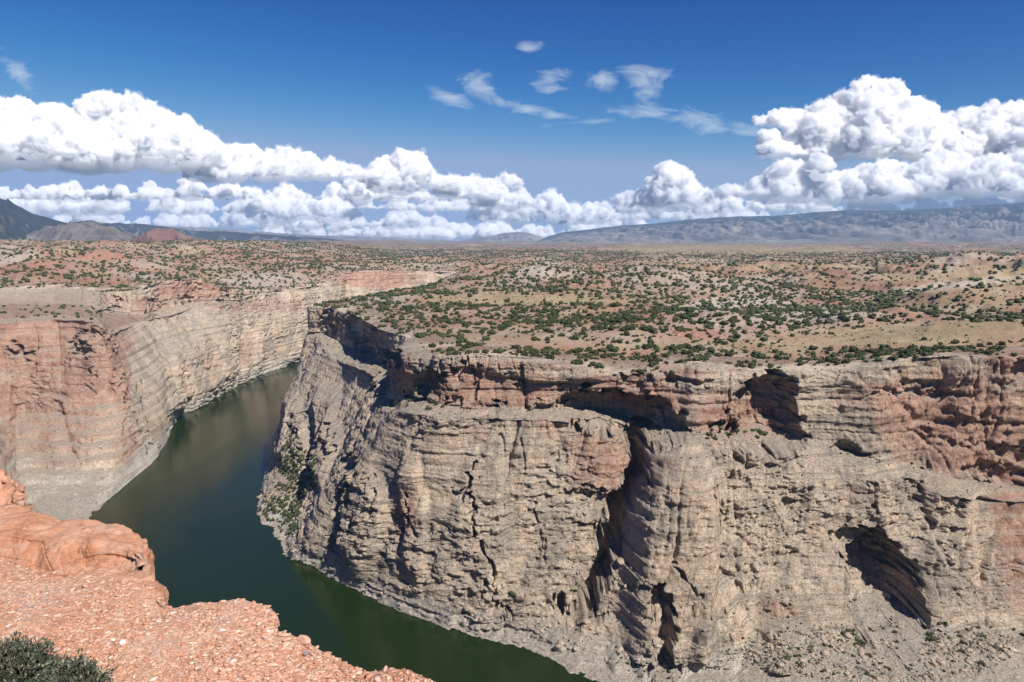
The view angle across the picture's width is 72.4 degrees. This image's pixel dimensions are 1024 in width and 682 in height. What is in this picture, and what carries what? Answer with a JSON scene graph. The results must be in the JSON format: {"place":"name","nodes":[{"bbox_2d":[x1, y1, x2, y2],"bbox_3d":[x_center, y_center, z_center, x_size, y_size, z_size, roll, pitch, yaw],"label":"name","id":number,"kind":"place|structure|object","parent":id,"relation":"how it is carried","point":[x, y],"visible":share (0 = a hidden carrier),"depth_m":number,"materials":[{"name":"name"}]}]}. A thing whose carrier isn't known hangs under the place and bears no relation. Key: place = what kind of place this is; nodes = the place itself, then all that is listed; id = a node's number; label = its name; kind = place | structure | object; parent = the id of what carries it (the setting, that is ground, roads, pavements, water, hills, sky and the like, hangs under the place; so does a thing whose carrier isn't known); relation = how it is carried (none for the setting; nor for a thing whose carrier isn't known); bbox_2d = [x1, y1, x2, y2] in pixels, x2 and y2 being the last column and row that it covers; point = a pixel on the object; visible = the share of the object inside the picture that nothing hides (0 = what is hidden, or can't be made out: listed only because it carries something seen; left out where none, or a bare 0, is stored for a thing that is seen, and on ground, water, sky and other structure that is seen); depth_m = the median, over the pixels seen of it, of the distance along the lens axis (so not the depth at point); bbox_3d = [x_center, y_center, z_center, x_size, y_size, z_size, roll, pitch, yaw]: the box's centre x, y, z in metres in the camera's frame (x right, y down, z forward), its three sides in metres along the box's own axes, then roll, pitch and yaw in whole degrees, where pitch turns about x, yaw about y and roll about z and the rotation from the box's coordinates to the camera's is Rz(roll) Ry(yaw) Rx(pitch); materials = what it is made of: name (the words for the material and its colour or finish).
{"place":"outdoors","nodes":[
{"label":"outdoors","id":0,"kind":"place"},
{"bbox_2d":[0,198,65,239],"bbox_3d":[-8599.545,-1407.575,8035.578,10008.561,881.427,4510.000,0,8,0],"label":"mountain","id":1,"kind":"structure","parent":0,"point":[17,222],"depth_m":8191.52,"materials":[{"name":"grey stone"}]},
{"bbox_2d":[26,220,136,241],"bbox_3d":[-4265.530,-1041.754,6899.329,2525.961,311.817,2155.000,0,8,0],"label":"foothill","id":2,"kind":"structure","parent":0,"point":[88,230],"depth_m":6723.68,"materials":[{"name":"grey stone"}]},
{"bbox_2d":[129,228,196,241],"bbox_3d":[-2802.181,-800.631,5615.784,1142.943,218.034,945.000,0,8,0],"label":"butte","id":3,"kind":"object","parent":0,"point":[158,234],"visible":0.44,"depth_m":5640.42,"materials":[{"name":"red stone"}]},
{"bbox_2d":[0,559,435,681],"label":"gravel","id":4,"kind":"structure","parent":0,"point":[269,631],"depth_m":2.92,"materials":[{"name":"orange gravel"}]},
{"bbox_2d":[119,639,125,644],"bbox_3d":[-1.618,1.256,2.909,0.027,0.020,0.032,2,9,15],"label":"stone","id":5,"kind":"object","parent":4,"relation":"on","point":[123,641],"visible":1,"depth_m":2.91,"materials":[{"name":"white stone"}]},
{"bbox_2d":[104,223,345,240],"bbox_3d":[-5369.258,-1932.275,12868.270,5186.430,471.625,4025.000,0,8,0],"label":"mesa","id":6,"kind":"structure","parent":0,"point":[136,229],"depth_m":13017.49,"materials":[{"name":"stone"}]},
{"bbox_2d":[0,269,457,519],"bbox_3d":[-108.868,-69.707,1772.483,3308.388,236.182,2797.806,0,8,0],"label":"cliff","id":7,"kind":"structure","parent":0,"point":[110,358],"depth_m":1024.64,"materials":[{"name":"beige stone"}]},
{"bbox_2d":[63,387,1023,681],"bbox_3d":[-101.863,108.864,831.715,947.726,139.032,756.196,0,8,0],"label":"scree boulders","id":8,"kind":"object","parent":7,"relation":"on","point":[1009,651],"visible":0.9,"depth_m":499.29,"materials":[{"name":"beige stone"}]},
{"bbox_2d":[169,226,448,241],"bbox_3d":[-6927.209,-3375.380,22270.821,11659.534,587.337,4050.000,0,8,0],"label":"ridge","id":9,"kind":"structure","parent":0,"point":[298,235],"depth_m":22705.23,"materials":[{"name":"stone"}]},
{"bbox_2d":[89,362,597,681],"bbox_3d":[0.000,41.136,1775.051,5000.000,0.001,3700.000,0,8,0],"label":"river","id":10,"kind":"structure","parent":0,"point":[185,503],"depth_m":661.52,"materials":[{"name":"green liquid"}]},
{"bbox_2d":[454,232,543,241],"bbox_3d":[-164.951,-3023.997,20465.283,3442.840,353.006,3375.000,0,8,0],"label":"mesa","id":11,"kind":"structure","parent":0,"point":[516,237],"depth_m":20566.57,"materials":[{"name":"grey stone"}]},
{"bbox_2d":[0,239,1023,357],"bbox_3d":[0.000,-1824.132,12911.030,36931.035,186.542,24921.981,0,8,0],"label":"plateau","id":12,"kind":"structure","parent":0,"point":[994,332],"depth_m":1344.65,"materials":[{"name":"soil"}]},
{"bbox_2d":[462,322,470,326],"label":"juniper","id":13,"kind":"object","parent":12,"relation":"on","point":[465,324],"visible":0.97,"depth_m":750.80,"materials":[{"name":"green plant"}]},
{"bbox_2d":[482,335,489,340],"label":"juniper","id":14,"kind":"object","parent":12,"relation":"on","point":[485,338],"visible":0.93,"depth_m":655.81,"materials":[{"name":"green plant"}]},
{"bbox_2d":[0,238,1023,447],"bbox_3d":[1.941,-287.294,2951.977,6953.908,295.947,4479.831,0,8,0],"label":"distant juniper scrub","id":15,"kind":"object","parent":12,"relation":"on","point":[789,308],"visible":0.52,"depth_m":1422.44,"materials":[{"name":"green plant"}]},
{"bbox_2d":[0,264,1023,357],"bbox_3d":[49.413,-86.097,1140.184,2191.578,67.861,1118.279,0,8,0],"label":"sage cover","id":16,"kind":"object","parent":12,"relation":"on","point":[681,310],"visible":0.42,"depth_m":879.76,"materials":[{"name":"green plant"}]},
{"bbox_2d":[571,334,579,339],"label":"juniper","id":17,"kind":"object","parent":12,"relation":"on","point":[574,337],"visible":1,"depth_m":666.39,"materials":[{"name":"green plant"}]},
{"bbox_2d":[258,298,1023,679],"bbox_3d":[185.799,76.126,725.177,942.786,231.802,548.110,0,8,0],"label":"juniper scrub","id":18,"kind":"object","parent":12,"relation":"on","point":[632,356],"visible":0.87,"depth_m":737.01,"materials":[{"name":"green plant"}]},
{"bbox_2d":[648,327,657,333],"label":"juniper","id":19,"kind":"object","parent":12,"relation":"on","point":[653,330],"visible":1,"depth_m":680.38,"materials":[{"name":"green plant"}]},
{"bbox_2d":[713,312,722,316],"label":"juniper","id":20,"kind":"object","parent":12,"relation":"on","point":[717,314],"visible":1,"depth_m":754.15,"materials":[{"name":"green plant"}]},
{"bbox_2d":[713,339,723,342],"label":"juniper","id":21,"kind":"object","parent":12,"relation":"on","point":[717,341],"visible":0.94,"depth_m":670.74,"materials":[{"name":"green plant"}]},
{"bbox_2d":[719,320,728,324],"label":"juniper","id":22,"kind":"object","parent":12,"relation":"on","point":[725,322],"visible":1,"depth_m":734.58,"materials":[{"name":"green plant"}]},
{"bbox_2d":[724,350,734,356],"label":"juniper","id":23,"kind":"object","parent":12,"relation":"on","point":[730,353],"visible":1,"depth_m":618.43,"materials":[{"name":"green plant"}]},
{"bbox_2d":[759,337,767,340],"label":"juniper","id":24,"kind":"object","parent":12,"relation":"on","point":[763,338],"visible":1,"depth_m":684.93,"materials":[{"name":"green plant"}]},
{"bbox_2d":[774,320,782,324],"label":"juniper","id":25,"kind":"object","parent":12,"relation":"on","point":[777,322],"visible":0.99,"depth_m":746.95,"materials":[{"name":"green plant"}]},
{"bbox_2d":[809,345,818,349],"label":"juniper","id":26,"kind":"object","parent":12,"relation":"on","point":[811,347],"visible":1,"depth_m":643.12,"materials":[{"name":"green plant"}]},
{"bbox_2d":[825,355,831,361],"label":"juniper","id":27,"kind":"object","parent":12,"relation":"on","point":[828,358],"visible":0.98,"depth_m":594.36,"materials":[{"name":"green plant"}]},
{"bbox_2d":[937,344,946,348],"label":"juniper","id":28,"kind":"object","parent":12,"relation":"on","point":[940,346],"visible":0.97,"depth_m":599.85,"materials":[{"name":"green plant"}]},
{"bbox_2d":[951,339,958,343],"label":"juniper","id":29,"kind":"object","parent":12,"relation":"on","point":[954,341],"visible":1,"depth_m":621.85,"materials":[{"name":"green plant"}]},
{"bbox_2d":[0,0,1023,240],"label":"sky","id":30,"kind":"structure","parent":0,"point":[448,120],"materials":[{"name":"blue"}]},
{"bbox_2d":[256,282,1023,681],"bbox_3d":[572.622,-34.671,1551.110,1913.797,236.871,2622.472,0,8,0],"label":"cliff","id":31,"kind":"structure","parent":0,"point":[448,480],"depth_m":561.70,"materials":[{"name":"beige stone"}]},
{"bbox_2d":[428,343,436,347],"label":"juniper","id":32,"kind":"object","parent":31,"relation":"on","point":[432,345],"visible":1,"depth_m":638.01,"materials":[{"name":"green plant"}]},
{"bbox_2d":[446,346,455,350],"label":"juniper","id":33,"kind":"object","parent":31,"relation":"on","point":[450,348],"visible":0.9,"depth_m":617.33,"materials":[{"name":"green plant"}]},
{"bbox_2d":[4,270,1019,681],"bbox_3d":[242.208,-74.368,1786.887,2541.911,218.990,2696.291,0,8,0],"label":"ledge shrubs","id":34,"kind":"object","parent":31,"relation":"on","point":[718,582],"visible":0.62,"depth_m":507.78,"materials":[{"name":"green plant"}]},
{"bbox_2d":[547,354,554,358],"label":"juniper","id":35,"kind":"object","parent":31,"relation":"on","point":[551,356],"visible":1,"depth_m":588.25,"materials":[{"name":"green plant"}]},
{"bbox_2d":[551,350,559,354],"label":"juniper","id":36,"kind":"object","parent":31,"relation":"on","point":[554,352],"visible":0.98,"depth_m":609.51,"materials":[{"name":"green plant"}]},
{"bbox_2d":[570,360,580,364],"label":"juniper","id":37,"kind":"object","parent":31,"relation":"on","point":[576,362],"visible":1,"depth_m":584.67,"materials":[{"name":"green plant"}]},
{"bbox_2d":[575,347,583,352],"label":"juniper","id":38,"kind":"object","parent":31,"relation":"on","point":[578,349],"visible":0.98,"depth_m":627.52,"materials":[{"name":"green plant"}]},
{"bbox_2d":[595,362,602,367],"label":"juniper","id":39,"kind":"object","parent":31,"relation":"on","point":[599,365],"visible":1,"depth_m":586.99,"materials":[{"name":"green plant"}]},
{"bbox_2d":[608,347,618,351],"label":"juniper","id":40,"kind":"object","parent":31,"relation":"on","point":[614,349],"visible":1,"depth_m":635.76,"materials":[{"name":"green plant"}]},
{"bbox_2d":[641,343,652,349],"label":"juniper","id":41,"kind":"object","parent":31,"relation":"on","point":[647,346],"visible":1,"depth_m":643.86,"materials":[{"name":"green plant"}]},
{"bbox_2d":[708,346,714,352],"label":"juniper","id":42,"kind":"object","parent":31,"relation":"on","point":[711,349],"visible":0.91,"depth_m":622.90,"materials":[{"name":"green plant"}]},
{"bbox_2d":[748,362,755,368],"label":"juniper","id":43,"kind":"object","parent":31,"relation":"on","point":[751,365],"visible":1,"depth_m":581.61,"materials":[{"name":"green plant"}]},
{"bbox_2d":[841,358,849,363],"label":"juniper","id":44,"kind":"object","parent":31,"relation":"on","point":[845,361],"visible":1,"depth_m":581.73,"materials":[{"name":"green plant"}]},
{"bbox_2d":[849,346,859,351],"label":"juniper","id":45,"kind":"object","parent":31,"relation":"on","point":[853,348],"visible":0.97,"depth_m":618.35,"materials":[{"name":"green plant"}]},
{"bbox_2d":[872,352,880,356],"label":"juniper","id":46,"kind":"object","parent":31,"relation":"on","point":[875,354],"visible":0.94,"depth_m":585.25,"materials":[{"name":"green plant"}]},
{"bbox_2d":[887,356,897,359],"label":"juniper","id":47,"kind":"object","parent":31,"relation":"on","point":[892,358],"visible":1,"depth_m":571.35,"materials":[{"name":"green plant"}]},
{"bbox_2d":[900,349,909,353],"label":"juniper","id":48,"kind":"object","parent":31,"relation":"on","point":[907,351],"visible":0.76,"depth_m":583.45,"materials":[{"name":"green plant"}]},
{"bbox_2d":[987,345,997,349],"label":"juniper","id":49,"kind":"object","parent":31,"relation":"on","point":[993,347],"visible":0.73,"depth_m":600.70,"materials":[{"name":"green plant"}]},
{"bbox_2d":[537,202,1023,243],"bbox_3d":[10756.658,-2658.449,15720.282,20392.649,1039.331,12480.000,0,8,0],"label":"mountain range","id":50,"kind":"structure","parent":0,"point":[997,223],"depth_m":15736.01,"materials":[{"name":"grey stone"}]},
{"bbox_3d":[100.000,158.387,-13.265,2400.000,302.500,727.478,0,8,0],"label":"near cliff","id":51,"kind":"structure","parent":0,"visible":0},
{"bbox_2d":[0,469,32,509],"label":"rubble outcrop","id":52,"kind":"object","parent":51,"relation":"on","point":[12,491],"visible":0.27,"depth_m":17.96,"materials":[{"name":"orange stone"}]},
{"bbox_2d":[0,503,154,578],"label":"sandstone outcrop","id":53,"kind":"object","parent":51,"relation":"on","point":[33,539],"visible":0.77,"depth_m":7.25,"materials":[{"name":"orange stone"}]},
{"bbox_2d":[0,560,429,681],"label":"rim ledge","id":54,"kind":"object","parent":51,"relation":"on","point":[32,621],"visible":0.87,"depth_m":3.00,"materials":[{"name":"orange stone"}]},
{"bbox_2d":[0,629,75,681],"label":"sagebrush","id":55,"kind":"object","parent":54,"relation":"on","point":[20,661],"visible":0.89,"depth_m":2.55,"materials":[{"name":"green plant"}]},
{"bbox_2d":[24,648,118,681],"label":"sagebrush","id":56,"kind":"object","parent":54,"relation":"on","point":[79,669],"visible":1,"depth_m":2.48,"materials":[{"name":"green plant"}]},
{"bbox_2d":[87,565,168,605],"bbox_3d":[-3.230,6.066,6.578,0.703,8.079,2.306,-6,10,-36],"label":"rock step","id":57,"kind":"object","parent":54,"relation":"on","point":[144,577],"visible":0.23,"depth_m":6.18,"materials":[{"name":"orange stone"}]},
{"bbox_2d":[297,635,310,644],"bbox_3d":[-0.874,1.258,2.948,0.071,0.035,0.048,5,10,31],"label":"stone","id":58,"kind":"object","parent":54,"relation":"on","point":[304,640],"visible":1,"depth_m":2.93,"materials":[{"name":"stone"}]}
]}

